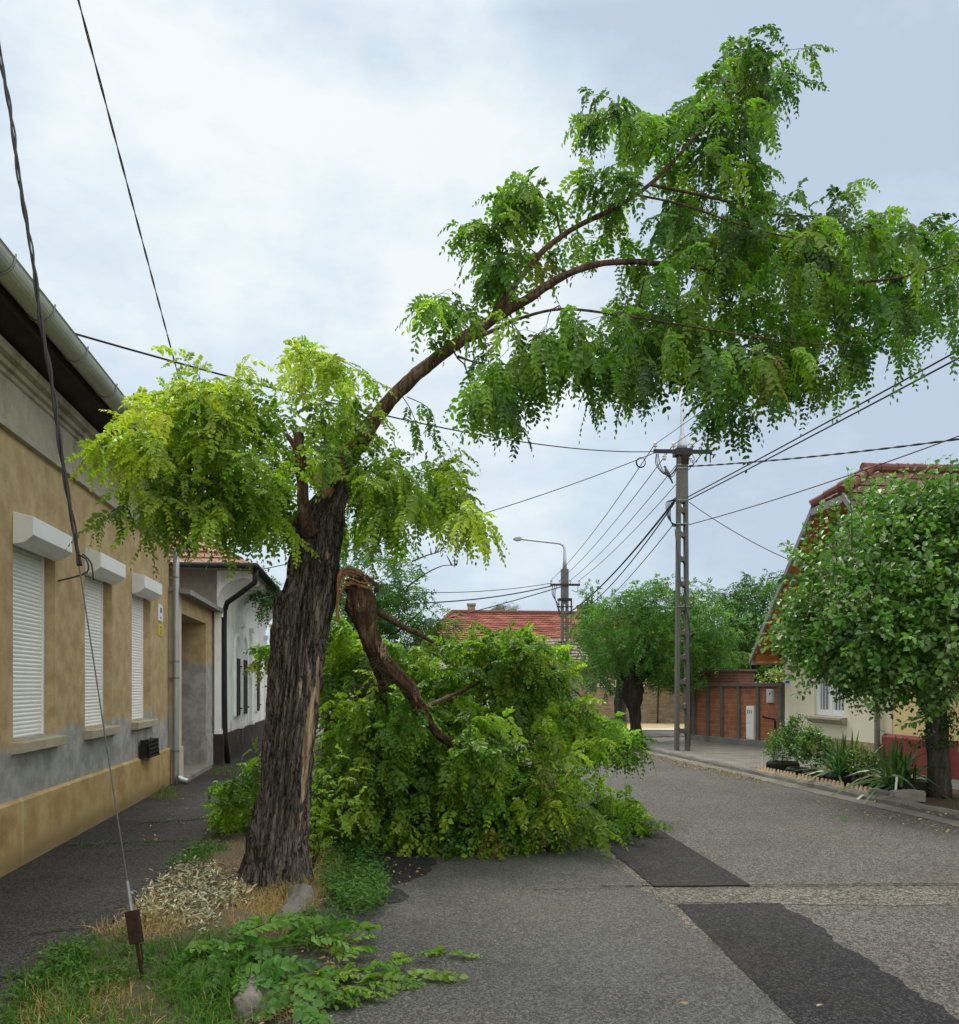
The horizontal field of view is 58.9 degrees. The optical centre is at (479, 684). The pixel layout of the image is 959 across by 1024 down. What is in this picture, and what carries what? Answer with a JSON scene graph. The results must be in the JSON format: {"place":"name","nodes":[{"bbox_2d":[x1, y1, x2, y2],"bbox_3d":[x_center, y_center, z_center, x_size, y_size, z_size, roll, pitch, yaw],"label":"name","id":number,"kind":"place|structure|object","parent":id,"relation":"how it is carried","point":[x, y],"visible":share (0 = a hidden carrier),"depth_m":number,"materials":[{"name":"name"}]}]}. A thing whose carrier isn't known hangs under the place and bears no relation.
{"place":"outdoors","nodes":[
{"label":"outdoors","id":0,"kind":"place"},
{"bbox_2d":[0,741,261,1023],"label":"footpath","id":1,"kind":"structure","parent":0,"point":[63,889],"depth_m":7.34,"materials":[{"name":"asphalt"}]},
{"bbox_2d":[0,818,208,978],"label":"path joint","id":2,"kind":"object","parent":1,"relation":"on","point":[12,977],"visible":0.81,"depth_m":8.65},
{"bbox_2d":[168,586,222,783],"bbox_3d":[-5.600,-0.030,15.666,1.170,3.400,3.599,0,0,-9],"label":"gateway","id":3,"kind":"object","parent":1,"relation":"on","point":[195,692],"visible":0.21,"depth_m":16.68,"materials":[{"name":"paint"}]},
{"bbox_2d":[5,690,394,1023],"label":"ground","id":4,"kind":"structure","parent":0,"point":[209,829],"depth_m":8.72,"materials":[{"name":"soil"}]},
{"bbox_2d":[0,44,143,977],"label":"stay wire","id":5,"kind":"object","parent":4,"relation":"on","point":[134,927],"visible":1,"depth_m":4.96,"materials":[{"name":"metal"}]},
{"bbox_2d":[0,238,207,877],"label":"plastered house","id":6,"kind":"structure","parent":4,"relation":"on","point":[56,790],"depth_m":8.65,"materials":[{"name":"paint"}]},
{"bbox_2d":[11,512,71,754],"bbox_3d":[-4.218,-0.459,8.096,0.335,2.159,1.202,0,0,-9],"label":"window","id":7,"kind":"structure","parent":6,"relation":"in","point":[34,539],"depth_m":8.13,"materials":[{"name":"white paint"}]},
{"bbox_2d":[84,548,125,739],"bbox_3d":[-4.523,-0.459,10.126,0.335,2.159,1.202,0,0,-9],"label":"window","id":8,"kind":"structure","parent":6,"relation":"in","point":[107,569],"depth_m":10.21,"materials":[{"name":"white paint"}]},
{"bbox_2d":[131,572,161,729],"bbox_3d":[-4.829,-0.459,12.166,0.335,2.159,1.202,0,0,-9],"label":"window","id":9,"kind":"structure","parent":6,"relation":"in","point":[143,586],"depth_m":12.27,"materials":[{"name":"white paint"}]},
{"bbox_2d":[158,624,161,635],"bbox_3d":[-4.996,-0.860,13.291,0.016,0.180,0.263,0,0,-8],"label":"notice plate","id":10,"kind":"object","parent":6,"relation":"attached to","point":[159,629],"visible":1,"depth_m":13.25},
{"bbox_2d":[158,604,162,621],"bbox_3d":[-4.997,-1.130,13.301,0.017,0.260,0.303,0,0,-8],"label":"notice plate","id":11,"kind":"object","parent":6,"relation":"attached to","point":[160,612],"visible":1,"depth_m":13.29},
{"bbox_2d":[2,834,347,1023],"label":"dry grass","id":12,"kind":"structure","parent":4,"relation":"on","point":[279,903],"depth_m":5.67,"materials":[{"name":"plant"}]},
{"bbox_2d":[121,855,256,933],"bbox_3d":[-2.158,1.535,6.477,1.041,0.224,2.241,0,0,0],"label":"dry leaf pile","id":13,"kind":"object","parent":4,"relation":"on","point":[206,908],"visible":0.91,"depth_m":6.29,"materials":[{"name":"plant"}]},
{"bbox_2d":[134,860,252,922],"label":"dry stems","id":14,"kind":"object","parent":13,"relation":"in","point":[191,889],"visible":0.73,"depth_m":6.43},
{"bbox_2d":[151,762,238,801],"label":"weeds","id":15,"kind":"object","parent":4,"relation":"on","point":[170,787],"visible":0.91,"depth_m":13.05,"materials":[{"name":"green plant"}]},
{"bbox_2d":[1,835,394,1009],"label":"broadleaf weeds","id":16,"kind":"object","parent":4,"relation":"on","point":[349,889],"visible":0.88,"depth_m":6.01,"materials":[{"name":"green plant"}]},
{"bbox_2d":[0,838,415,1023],"bbox_3d":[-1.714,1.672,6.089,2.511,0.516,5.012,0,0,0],"label":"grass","id":17,"kind":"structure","parent":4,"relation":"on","point":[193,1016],"depth_m":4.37,"materials":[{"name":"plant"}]},
{"bbox_2d":[169,525,280,763],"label":"whitewashed house","id":18,"kind":"structure","parent":4,"relation":"on","point":[238,710],"depth_m":18.61,"materials":[{"name":"grey paint"}]},
{"bbox_2d":[77,0,230,569],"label":"overhead wire","id":19,"kind":"object","parent":18,"relation":"attached to","point":[102,91],"visible":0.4,"depth_m":6.15,"materials":[{"name":"metal"}]},
{"bbox_2d":[234,633,242,715],"bbox_3d":[-5.749,-0.248,20.179,0.128,1.956,0.874,0,0,-8],"label":"window","id":20,"kind":"structure","parent":18,"relation":"in","point":[237,661],"depth_m":20.12,"materials":[{"name":"white wood"}]},
{"bbox_2d":[243,634,248,714],"bbox_3d":[-5.913,-0.276,21.380,0.128,2.012,0.975,0,0,-8],"label":"window","id":21,"kind":"structure","parent":18,"relation":"in","point":[245,662],"depth_m":21.37,"materials":[{"name":"grey wood"}]},
{"bbox_2d":[254,640,261,710],"bbox_3d":[-6.269,-0.276,23.980,0.128,2.012,0.975,0,0,-8],"label":"window","id":22,"kind":"structure","parent":18,"relation":"in","point":[257,704],"depth_m":23.64,"materials":[{"name":"grey wood"}]},
{"bbox_2d":[230,963,275,1021],"bbox_3d":[-1.153,1.620,4.385,0.229,0.237,0.472,0,0,-6],"label":"kerb stone","id":23,"kind":"object","parent":4,"relation":"on","point":[249,996],"visible":0.41,"depth_m":4.16,"materials":[{"name":"stone"}]},
{"bbox_2d":[277,882,314,931],"bbox_3d":[-1.320,1.616,6.100,0.230,0.240,0.906,0,0,-6],"label":"kerb stone","id":24,"kind":"object","parent":4,"relation":"on","point":[297,892],"visible":0.45,"depth_m":6.11,"materials":[{"name":"concrete"}]},
{"bbox_2d":[309,744,372,870],"bbox_3d":[-1.208,1.059,7.240,0.806,1.126,0.419,0,0,30],"label":"sucker shoot","id":25,"kind":"object","parent":4,"relation":"on","point":[322,815],"visible":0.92,"depth_m":7.25,"materials":[{"name":"green plant"}]},
{"bbox_2d":[244,532,469,748],"bbox_3d":[-2.911,-1.067,20.624,5.653,5.559,3.697,0,0,0],"label":"verge tree","id":26,"kind":"object","parent":4,"relation":"on","point":[393,600],"visible":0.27,"depth_m":20.18,"materials":[{"name":"plant"}]},
{"bbox_2d":[0,762,854,981],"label":"weeds","id":27,"kind":"object","parent":4,"relation":"on","point":[81,846],"visible":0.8,"depth_m":8.77,"materials":[{"name":"green plant"}]},
{"bbox_2d":[57,24,958,888],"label":"black locust tree","id":28,"kind":"object","parent":4,"relation":"on","point":[197,440],"visible":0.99,"depth_m":6.85,"materials":[{"name":"green plant"}]},
{"bbox_2d":[200,566,674,861],"bbox_3d":[-0.261,0.611,9.777,5.255,3.164,4.974,0,0,-40],"label":"fallen branch","id":29,"kind":"object","parent":28,"relation":"attached to","point":[448,784],"visible":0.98,"depth_m":8.49,"materials":[{"name":"green plant"}]},
{"bbox_2d":[538,639,596,702],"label":"grey roofed house","id":30,"kind":"structure","parent":4,"relation":"on","point":[573,652],"depth_m":44.54,"materials":[{"name":"paint"}]},
{"bbox_2d":[569,579,629,644],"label":"slender tree","id":31,"kind":"object","parent":4,"relation":"on","point":[582,592],"visible":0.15,"depth_m":46.30,"materials":[{"name":"plant"}]},
{"bbox_2d":[622,610,696,685],"bbox_3d":[8.610,-0.921,39.008,5.061,5.242,3.875,0,0,0],"label":"garden tree","id":32,"kind":"object","parent":4,"relation":"on","point":[660,653],"visible":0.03,"depth_m":38.57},
{"bbox_2d":[642,735,958,820],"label":"kerb","id":33,"kind":"structure","parent":4,"relation":"on","point":[882,799],"depth_m":13.32,"materials":[{"name":"concrete"}]},
{"bbox_2d":[757,766,775,773],"bbox_3d":[5.137,1.535,15.210,0.026,0.118,0.640,8,-1,-9],"label":"edging strip","id":34,"kind":"object","parent":33,"relation":"on","point":[761,769],"visible":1,"depth_m":15.17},
{"bbox_2d":[776,770,795,777],"bbox_3d":[5.246,1.534,14.538,0.025,0.118,0.640,3,0,-10],"label":"edging strip","id":35,"kind":"object","parent":33,"relation":"on","point":[781,772],"visible":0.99,"depth_m":14.50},
{"bbox_2d":[797,774,819,781],"bbox_3d":[5.365,1.535,13.867,0.026,0.118,0.640,8,-1,-9],"label":"edging strip","id":36,"kind":"object","parent":33,"relation":"on","point":[802,777],"visible":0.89,"depth_m":13.89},
{"bbox_2d":[820,778,844,786],"bbox_3d":[5.474,1.534,13.194,0.025,0.118,0.640,3,0,-10],"label":"edging strip","id":37,"kind":"object","parent":33,"relation":"on","point":[834,783],"visible":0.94,"depth_m":13.13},
{"bbox_2d":[846,783,871,791],"bbox_3d":[5.594,1.535,12.523,0.026,0.118,0.640,8,-1,-9],"label":"edging strip","id":38,"kind":"object","parent":33,"relation":"on","point":[865,789],"visible":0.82,"depth_m":12.47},
{"bbox_2d":[749,462,958,766],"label":"gabled house","id":39,"kind":"structure","parent":4,"relation":"on","point":[818,707],"depth_m":18.17,"materials":[{"name":"white paint"}]},
{"bbox_2d":[785,677,790,684],"bbox_3d":[7.482,-0.100,20.610,0.023,0.180,0.300,0,0,-4],"label":"street name sign","id":40,"kind":"object","parent":39,"relation":"attached to","point":[787,682],"visible":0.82,"depth_m":20.61,"materials":[{"name":"metal"}]},
{"bbox_2d":[805,675,846,724],"bbox_3d":[7.635,0.125,18.618,0.291,1.449,1.604,0,0,-4],"label":"window","id":41,"kind":"structure","parent":39,"relation":"in","point":[826,706],"depth_m":18.72,"materials":[{"name":"white paint"}]},
{"bbox_2d":[881,612,958,778],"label":"yellow house","id":42,"kind":"structure","parent":4,"relation":"on","point":[893,732],"depth_m":15.50,"materials":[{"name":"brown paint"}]},
{"bbox_2d":[0,0,958,676],"label":"sky","id":43,"kind":"structure","parent":0,"point":[293,168],"materials":[{"name":"white"}]},
{"bbox_2d":[490,600,520,609],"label":"willow tree","id":44,"kind":"object","parent":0,"point":[500,608],"visible":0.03,"depth_m":77.57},
{"bbox_2d":[252,786,795,1023],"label":"road","id":45,"kind":"structure","parent":0,"point":[559,952],"depth_m":5.21,"materials":[{"name":"asphalt"}]},
{"bbox_2d":[164,911,363,1023],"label":"fallen sprig","id":46,"kind":"object","parent":45,"relation":"on","point":[290,968],"visible":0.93,"depth_m":4.53,"materials":[{"name":"green plant"}]},
{"bbox_2d":[321,848,436,911],"bbox_3d":[-0.979,1.642,7.356,1.174,0.001,2.411,0,0,0],"label":"asphalt patch","id":47,"kind":"object","parent":45,"relation":"on","point":[424,863],"visible":0.5,"depth_m":7.60,"materials":[{"name":"asphalt"}]},
{"bbox_2d":[290,919,482,1007],"bbox_3d":[-0.482,1.560,4.898,1.011,0.156,1.327,0,0,0],"label":"fallen sprig","id":48,"kind":"object","parent":45,"relation":"on","point":[342,997],"visible":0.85,"depth_m":4.68,"materials":[{"name":"green plant"}]},
{"bbox_2d":[596,847,768,996],"bbox_3d":[1.502,1.644,5.167,0.128,0.001,8.377,0,0,-5],"label":"road seam","id":49,"kind":"object","parent":45,"relation":"on","point":[676,910],"visible":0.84,"depth_m":6.60,"materials":[{"name":"concrete"}]},
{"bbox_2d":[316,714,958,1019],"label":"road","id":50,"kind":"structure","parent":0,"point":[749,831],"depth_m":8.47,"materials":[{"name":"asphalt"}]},
{"bbox_2d":[123,752,955,1023],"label":"leaf litter","id":51,"kind":"object","parent":50,"relation":"on","point":[355,965],"visible":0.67,"depth_m":9.26,"materials":[{"name":"plant"}]},
{"bbox_2d":[418,603,672,708],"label":"red roofed house","id":52,"kind":"structure","parent":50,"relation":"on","point":[547,623],"depth_m":52.96,"materials":[{"name":"tile"}]},
{"bbox_2d":[513,537,580,699],"bbox_3d":[3.159,-2.650,39.939,3.162,8.600,0.436,0,0,-3],"label":"lamp pole","id":53,"kind":"object","parent":50,"relation":"on","point":[565,599],"visible":0.77,"depth_m":39.86,"materials":[{"name":"concrete"}]},
{"bbox_2d":[357,586,560,639],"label":"overhead wire","id":54,"kind":"object","parent":53,"relation":"attached to","point":[499,604],"visible":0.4,"depth_m":40.70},
{"bbox_2d":[407,583,550,592],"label":"overhead wire","id":55,"kind":"object","parent":53,"relation":"attached to","point":[481,591],"visible":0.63,"depth_m":36.09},
{"bbox_2d":[411,586,551,603],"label":"overhead wire","id":56,"kind":"object","parent":53,"relation":"attached to","point":[485,597],"visible":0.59,"depth_m":35.94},
{"bbox_2d":[574,526,671,626],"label":"overhead wire","id":57,"kind":"object","parent":53,"relation":"attached to","point":[641,563],"visible":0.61,"depth_m":23.92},
{"bbox_2d":[581,502,674,610],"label":"overhead wire","id":58,"kind":"object","parent":53,"relation":"attached to","point":[636,554],"visible":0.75,"depth_m":24.85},
{"bbox_2d":[628,728,673,729],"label":"kerb","id":59,"kind":"structure","parent":50,"relation":"on","point":[656,728],"depth_m":31.60,"materials":[{"name":"concrete"}]},
{"bbox_2d":[577,792,748,885],"bbox_3d":[1.591,1.642,9.985,0.948,0.001,6.094,0,0,-3],"label":"asphalt patch","id":60,"kind":"object","parent":50,"relation":"on","point":[660,857],"visible":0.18,"depth_m":7.86,"materials":[{"name":"asphalt"}]},
{"bbox_2d":[532,883,958,899],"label":"road crack","id":61,"kind":"object","parent":50,"relation":"on","point":[782,884],"visible":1,"depth_m":6.93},
{"bbox_2d":[643,750,958,826],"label":"gutter strip","id":62,"kind":"object","parent":50,"relation":"on","point":[897,809],"visible":0.74,"depth_m":12.76,"materials":[{"name":"concrete"}]},
{"bbox_2d":[656,888,958,905],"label":"road strip","id":63,"kind":"object","parent":50,"relation":"on","point":[894,897],"visible":1,"depth_m":6.61,"materials":[{"name":"concrete"}]},
{"bbox_2d":[676,903,958,1023],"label":"asphalt patch","id":64,"kind":"object","parent":50,"relation":"on","point":[796,968],"visible":1,"depth_m":4.88,"materials":[{"name":"asphalt"}]},
{"bbox_2d":[627,723,684,727],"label":"verge","id":65,"kind":"structure","parent":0,"point":[658,725],"depth_m":34.15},
{"bbox_2d":[577,685,683,722],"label":"old brick wall","id":66,"kind":"structure","parent":65,"relation":"on","point":[658,709],"depth_m":36.24,"materials":[{"name":"brick"}]},
{"bbox_2d":[681,569,784,682],"bbox_3d":[11.796,-1.784,34.563,7.854,6.968,4.640,0,0,0],"label":"garden tree","id":67,"kind":"object","parent":65,"relation":"on","point":[739,603],"visible":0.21,"depth_m":33.86,"materials":[{"name":"plant"}]},
{"bbox_2d":[642,732,683,735],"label":"street","id":68,"kind":"structure","parent":0,"point":[659,733],"depth_m":28.77,"materials":[{"name":"asphalt"}]},
{"bbox_2d":[568,624,668,727],"bbox_3d":[5.006,-0.335,29.445,3.766,4.029,3.214,0,0,-30],"label":"street tree","id":69,"kind":"object","parent":68,"relation":"on","point":[619,705],"visible":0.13,"depth_m":29.37,"materials":[{"name":"green plant"}]},
{"bbox_2d":[643,737,958,789],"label":"pavement","id":70,"kind":"structure","parent":0,"point":[746,756],"depth_m":20.12,"materials":[{"name":"concrete"}]},
{"bbox_2d":[563,573,754,736],"bbox_3d":[5.154,-0.793,24.201,5.628,4.896,4.027,0,0,0],"label":"street tree","id":71,"kind":"object","parent":70,"relation":"on","point":[705,651],"visible":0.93,"depth_m":23.71,"materials":[{"name":"plant"}]},
{"bbox_2d":[653,373,715,750],"bbox_3d":[4.985,-3.100,20.765,1.556,9.400,0.353,0,0,-3],"label":"concrete utility pole","id":72,"kind":"object","parent":70,"relation":"on","point":[682,453],"visible":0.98,"depth_m":20.70,"materials":[{"name":"grey concrete"}]},
{"bbox_2d":[76,333,653,451],"bbox_3d":[0.340,-4.375,14.036,0.020,2.631,15.397,0,0,30],"label":"overhead wire","id":73,"kind":"object","parent":72,"relation":"attached to","point":[119,346],"visible":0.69,"depth_m":9.44,"materials":[{"name":"metal"}]},
{"bbox_2d":[263,453,653,568],"bbox_3d":[-0.406,-3.970,19.217,9.743,3.358,0.190,0,0,-18],"label":"overhead wire","id":74,"kind":"object","parent":72,"relation":"attached to","point":[535,496],"visible":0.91,"depth_m":19.90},
{"bbox_2d":[563,447,652,567],"bbox_3d":[3.806,-5.380,30.255,0.021,0.962,19.193,0,0,-3],"label":"overhead wire","id":75,"kind":"object","parent":72,"relation":"attached to","point":[612,505],"visible":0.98,"depth_m":25.50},
{"bbox_2d":[560,446,671,579],"bbox_3d":[4.239,-5.380,30.255,0.021,0.962,19.195,0,0,-3],"label":"overhead wire","id":76,"kind":"object","parent":72,"relation":"attached to","point":[618,516],"visible":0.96,"depth_m":26.80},
{"bbox_2d":[567,501,673,613],"bbox_3d":[4.436,-3.925,30.253,0.054,1.204,19.184,0,0,-2],"label":"overhead wire","id":77,"kind":"object","parent":72,"relation":"attached to","point":[648,533],"visible":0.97,"depth_m":25.82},
{"bbox_2d":[571,447,690,579],"bbox_3d":[4.721,-5.380,30.255,0.021,0.962,19.193,0,0,-3],"label":"overhead wire","id":78,"kind":"object","parent":72,"relation":"attached to","point":[634,515],"visible":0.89,"depth_m":26.42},
{"bbox_2d":[664,466,672,483],"bbox_3d":[5.113,-5.696,23.012,0.252,0.492,0.168,0,0,31],"label":"insulator","id":79,"kind":"object","parent":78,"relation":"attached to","point":[667,471],"visible":0.86,"depth_m":22.98,"materials":[{"name":"ceramic"}]},
{"bbox_2d":[580,454,701,579],"bbox_3d":[5.139,-5.380,30.255,0.021,0.962,19.194,0,0,-3],"label":"overhead wire","id":80,"kind":"object","parent":72,"relation":"attached to","point":[642,521],"visible":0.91,"depth_m":27.19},
{"bbox_2d":[689,502,786,558],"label":"overhead wire","id":81,"kind":"object","parent":72,"relation":"attached to","point":[737,533],"visible":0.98,"depth_m":19.91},
{"bbox_2d":[656,220,958,443],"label":"overhead wire","id":82,"kind":"object","parent":72,"relation":"attached to","point":[709,405],"visible":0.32,"depth_m":18.46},
{"bbox_2d":[688,351,955,496],"bbox_3d":[7.226,-4.520,5.670,0.027,0.147,30.306,0,0,-8],"label":"overhead wire","id":83,"kind":"object","parent":72,"relation":"attached to","point":[936,362],"visible":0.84,"depth_m":14.53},
{"bbox_2d":[688,357,958,500],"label":"overhead wire","id":84,"kind":"object","parent":72,"relation":"attached to","point":[929,373],"visible":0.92,"depth_m":14.36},
{"bbox_2d":[688,438,958,466],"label":"overhead wire","id":85,"kind":"object","parent":72,"relation":"attached to","point":[916,444],"visible":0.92,"depth_m":16.50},
{"bbox_2d":[689,436,958,524],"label":"overhead wire","id":86,"kind":"object","parent":72,"relation":"attached to","point":[835,479],"visible":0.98,"depth_m":15.96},
{"bbox_2d":[691,669,757,733],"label":"brick wall","id":87,"kind":"structure","parent":70,"relation":"on","point":[735,676],"depth_m":23.11,"materials":[{"name":"brick"}]},
{"bbox_2d":[691,683,784,747],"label":"brick panel wall","id":88,"kind":"structure","parent":70,"relation":"on","point":[718,712],"depth_m":22.85,"materials":[{"name":"brick"}]},
{"bbox_2d":[746,706,755,739],"bbox_3d":[7.078,0.988,22.162,0.090,0.875,0.293,0,0,-21],"label":"meter cabinet","id":89,"kind":"object","parent":88,"relation":"on","point":[750,722],"visible":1,"depth_m":22.09,"materials":[{"name":"white plastic"}]},
{"bbox_2d":[766,689,774,702],"bbox_3d":[7.351,0.275,21.473,0.086,0.350,0.228,0,0,-21],"label":"meter box","id":90,"kind":"object","parent":88,"relation":"attached to","point":[770,695],"visible":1,"depth_m":21.41,"materials":[{"name":"grey metal"}]},
{"bbox_2d":[767,690,771,701],"bbox_3d":[7.315,0.275,21.458,0.012,0.310,0.188,0,0,-21],"label":"door","id":91,"kind":"structure","parent":90,"relation":"in","point":[769,692],"depth_m":21.44,"materials":[{"name":"grey metal"}]},
{"bbox_2d":[762,715,775,736],"bbox_3d":[7.300,1.202,21.419,0.067,0.856,0.524,0,0,-19],"label":"rusty pipe","id":92,"kind":"object","parent":70,"relation":"on","point":[774,722],"visible":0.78,"depth_m":21.20,"materials":[{"name":"metal"}]},
{"bbox_2d":[754,665,784,682],"bbox_3d":[8.319,0.490,23.662,1.739,2.320,1.012,0,0,0],"label":"garden shrub","id":93,"kind":"object","parent":70,"relation":"on","point":[773,672],"visible":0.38,"depth_m":23.58,"materials":[{"name":"green plant"}]},
{"bbox_2d":[749,767,958,809],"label":"planting bed","id":94,"kind":"object","parent":70,"relation":"on","point":[952,803],"visible":0.09,"depth_m":11.62,"materials":[{"name":"soil"}]},
{"bbox_2d":[766,760,799,771],"bbox_3d":[5.646,1.507,15.810,0.593,0.170,0.593,0,0,0],"label":"tyre planter","id":95,"kind":"object","parent":94,"relation":"on","point":[779,765],"visible":0.73,"depth_m":15.59,"materials":[{"name":"rubber"}]},
{"bbox_2d":[761,728,796,761],"bbox_3d":[5.645,1.152,15.804,0.782,0.720,0.781,0,0,0],"label":"shrub","id":96,"kind":"object","parent":95,"relation":"on","point":[774,740],"visible":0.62,"depth_m":15.77,"materials":[{"name":"green plant"}]},
{"bbox_2d":[785,767,807,775],"bbox_3d":[5.636,1.527,15.045,0.414,0.130,0.414,0,0,0],"label":"tyre planter","id":97,"kind":"object","parent":94,"relation":"on","point":[793,769],"visible":0.57,"depth_m":14.89,"materials":[{"name":"rubber"}]},
{"bbox_2d":[777,711,821,767],"bbox_3d":[5.619,0.982,15.029,0.746,1.060,0.674,0,0,0],"label":"shrub","id":98,"kind":"object","parent":97,"relation":"on","point":[789,729],"visible":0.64,"depth_m":14.98,"materials":[{"name":"green plant"}]},
{"bbox_2d":[802,769,825,779],"bbox_3d":[5.713,1.517,14.408,0.454,0.150,0.454,0,0,0],"label":"tyre planter","id":99,"kind":"object","parent":94,"relation":"on","point":[810,770],"visible":0.41,"depth_m":14.24,"materials":[{"name":"rubber"}]},
{"bbox_2d":[789,726,836,770],"bbox_3d":[5.727,1.107,14.555,0.811,0.811,0.741,0,0,0],"label":"shrub","id":100,"kind":"object","parent":99,"relation":"in","point":[806,744],"visible":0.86,"depth_m":14.48,"materials":[{"name":"green plant"}]},
{"bbox_2d":[779,731,879,786],"bbox_3d":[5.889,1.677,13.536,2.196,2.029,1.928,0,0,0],"label":"iris clump","id":101,"kind":"object","parent":94,"relation":"on","point":[839,768],"visible":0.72,"depth_m":13.51,"materials":[{"name":"green plant"}]},
{"bbox_2d":[825,772,860,785],"bbox_3d":[5.837,1.502,13.573,0.583,0.180,0.583,0,0,0],"label":"tyre planter","id":102,"kind":"object","parent":94,"relation":"on","point":[845,779],"visible":0.46,"depth_m":13.36,"materials":[{"name":"rubber"}]},
{"bbox_2d":[748,454,958,798],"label":"mulberry tree","id":103,"kind":"object","parent":94,"relation":"on","point":[906,645],"visible":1,"depth_m":11.41,"materials":[{"name":"green plant"}]},
{"bbox_2d":[851,776,876,788],"bbox_3d":[5.973,1.512,13.130,0.434,0.160,0.434,0,0,0],"label":"tyre planter","id":104,"kind":"object","parent":94,"relation":"on","point":[855,778],"visible":0.37,"depth_m":13.01,"materials":[{"name":"rubber"}]},
{"bbox_2d":[840,742,880,778],"bbox_3d":[5.969,1.202,13.249,0.626,0.621,0.705,0,0,20],"label":"shrub","id":105,"kind":"object","parent":104,"relation":"in","point":[868,760],"visible":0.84,"depth_m":13.16,"materials":[{"name":"green plant"}]},
{"bbox_2d":[868,788,889,795],"bbox_3d":[5.699,1.532,11.991,0.078,0.120,0.437,0,0,-35],"label":"concrete block","id":106,"kind":"object","parent":94,"relation":"on","point":[880,792],"depth_m":12.02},
{"bbox_2d":[830,735,958,803],"bbox_3d":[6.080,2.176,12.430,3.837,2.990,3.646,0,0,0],"label":"iris clump","id":107,"kind":"object","parent":94,"relation":"on","point":[894,765],"visible":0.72,"depth_m":12.29,"materials":[{"name":"green plant"}]},
{"bbox_2d":[889,789,925,801],"bbox_3d":[5.859,1.513,11.624,0.436,0.159,0.214,0,0,5],"label":"concrete block","id":108,"kind":"object","parent":94,"relation":"on","point":[913,795],"depth_m":11.53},
{"bbox_2d":[889,780,928,795],"bbox_3d":[6.296,1.497,12.392,0.593,0.190,0.593,0,0,0],"label":"tyre planter","id":109,"kind":"object","parent":94,"relation":"on","point":[921,785],"visible":0.44,"depth_m":12.13,"materials":[{"name":"rubber"}]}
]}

